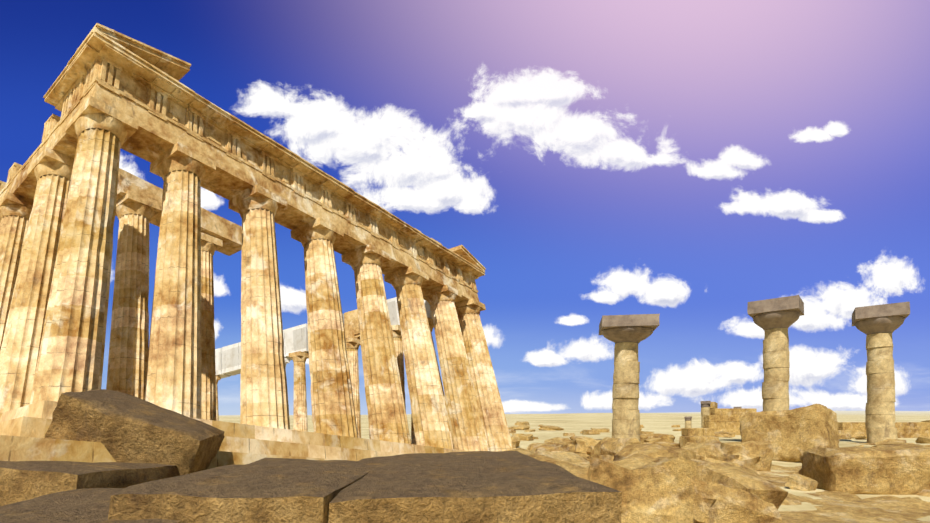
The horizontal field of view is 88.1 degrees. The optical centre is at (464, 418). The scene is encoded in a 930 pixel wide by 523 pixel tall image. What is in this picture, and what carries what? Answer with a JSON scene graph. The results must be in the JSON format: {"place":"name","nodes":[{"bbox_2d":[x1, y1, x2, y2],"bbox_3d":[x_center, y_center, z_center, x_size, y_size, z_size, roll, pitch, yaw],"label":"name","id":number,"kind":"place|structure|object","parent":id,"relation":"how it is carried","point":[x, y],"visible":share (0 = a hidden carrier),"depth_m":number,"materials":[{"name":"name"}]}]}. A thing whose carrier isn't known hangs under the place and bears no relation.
{"place":"outdoors","nodes":[
{"label":"outdoors","id":0,"kind":"place"},
{"bbox_2d":[0,0,929,414],"label":"sky","id":1,"kind":"structure","parent":0,"point":[689,163],"materials":[{"name":"blue"}]},
{"bbox_2d":[219,411,929,520],"bbox_3d":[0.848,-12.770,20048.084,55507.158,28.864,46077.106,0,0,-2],"label":"ground","id":2,"kind":"structure","parent":0,"point":[656,423],"depth_m":108.39,"materials":[{"name":"beige sand"}]},
{"bbox_2d":[0,461,179,505],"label":"rock slab","id":3,"kind":"structure","parent":2,"relation":"on","point":[23,480],"depth_m":3.53,"materials":[{"name":"stone"}]},
{"bbox_2d":[45,389,224,475],"bbox_3d":[-3.168,0.226,4.711,1.286,0.666,0.827,21,2,-11],"label":"fallen block","id":4,"kind":"object","parent":3,"relation":"on","point":[123,427],"depth_m":4.37,"materials":[{"name":"stone"}]},
{"bbox_2d":[0,488,180,522],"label":"rock slab","id":5,"kind":"structure","parent":2,"relation":"on","point":[88,505],"depth_m":2.43,"materials":[{"name":"stone"}]},
{"bbox_2d":[108,458,369,522],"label":"rock slab","id":6,"kind":"structure","parent":2,"relation":"on","point":[276,490],"depth_m":2.24,"materials":[{"name":"stone"}]},
{"bbox_2d":[0,23,512,468],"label":"temple ruin","id":7,"kind":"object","parent":2,"relation":"on","point":[70,189],"depth_m":7.62,"materials":[{"name":"stone"}]},
{"bbox_2d":[327,451,621,522],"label":"rock slab","id":8,"kind":"structure","parent":2,"relation":"on","point":[487,487],"depth_m":2.41,"materials":[{"name":"stone"}]},
{"bbox_2d":[681,428,714,435],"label":"stone block","id":9,"kind":"structure","parent":2,"relation":"on","point":[697,431],"depth_m":29.69,"materials":[{"name":"stone"}]},
{"bbox_2d":[679,436,718,447],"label":"ruin block","id":10,"kind":"structure","parent":2,"relation":"on","point":[683,440],"depth_m":23.84,"materials":[{"name":"stone"}]},
{"bbox_2d":[507,437,929,522],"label":"rocks","id":11,"kind":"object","parent":2,"relation":"on","point":[713,481],"visible":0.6,"depth_m":7.52,"materials":[{"name":"stone"}]},
{"bbox_2d":[508,420,929,450],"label":"field stones","id":12,"kind":"object","parent":2,"relation":"on","point":[647,437],"visible":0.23,"depth_m":31.65,"materials":[{"name":"stone"}]},
{"bbox_2d":[739,404,839,462],"bbox_3d":[12.275,0.689,18.290,1.350,2.133,3.032,11,-13,-34],"label":"boulder","id":13,"kind":"object","parent":2,"relation":"on","point":[792,435],"depth_m":17.62,"materials":[{"name":"stone"}]},
{"bbox_2d":[803,444,929,494],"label":"fallen block","id":14,"kind":"object","parent":2,"relation":"on","point":[897,469],"depth_m":10.13,"materials":[{"name":"stone"}]},
{"bbox_2d":[852,302,909,443],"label":"standing column","id":15,"kind":"structure","parent":2,"relation":"on","point":[878,325],"depth_m":29.67,"materials":[{"name":"stone"}]},
{"bbox_2d":[684,416,691,427],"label":"column","id":16,"kind":"structure","parent":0,"point":[688,423],"depth_m":40.28,"materials":[{"name":"stone"}]},
{"bbox_2d":[700,401,710,427],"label":"column","id":17,"kind":"structure","parent":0,"point":[705,407],"depth_m":50.40,"materials":[{"name":"stone"}]},
{"bbox_2d":[710,402,717,408],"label":"ruin wall","id":18,"kind":"structure","parent":0,"point":[713,405],"depth_m":54.08,"materials":[{"name":"stone"}]},
{"bbox_2d":[703,408,756,434],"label":"ruin wall","id":19,"kind":"structure","parent":0,"point":[722,419],"depth_m":46.70,"materials":[{"name":"stone"}]},
{"bbox_2d":[838,422,929,437],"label":"ruin wall","id":20,"kind":"structure","parent":0,"point":[904,429],"depth_m":39.59,"materials":[{"name":"stone"}]},
{"bbox_3d":[10.593,1.755,30.143,3.449,0.385,2.655,0,0,-10],"label":"column plinth","id":21,"kind":"object","parent":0,"visible":0},
{"bbox_2d":[599,314,659,441],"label":"standing column","id":22,"kind":"structure","parent":21,"relation":"on","point":[626,334],"depth_m":29.17,"materials":[{"name":"stone"}]},
{"bbox_3d":[19.025,1.834,29.417,2.620,0.534,2.439,0,0,2],"label":"column plinth","id":23,"kind":"object","parent":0,"visible":0},
{"bbox_2d":[747,295,803,410],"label":"standing column","id":24,"kind":"structure","parent":23,"relation":"on","point":[774,319],"depth_m":28.83,"materials":[{"name":"stone"}]}
]}

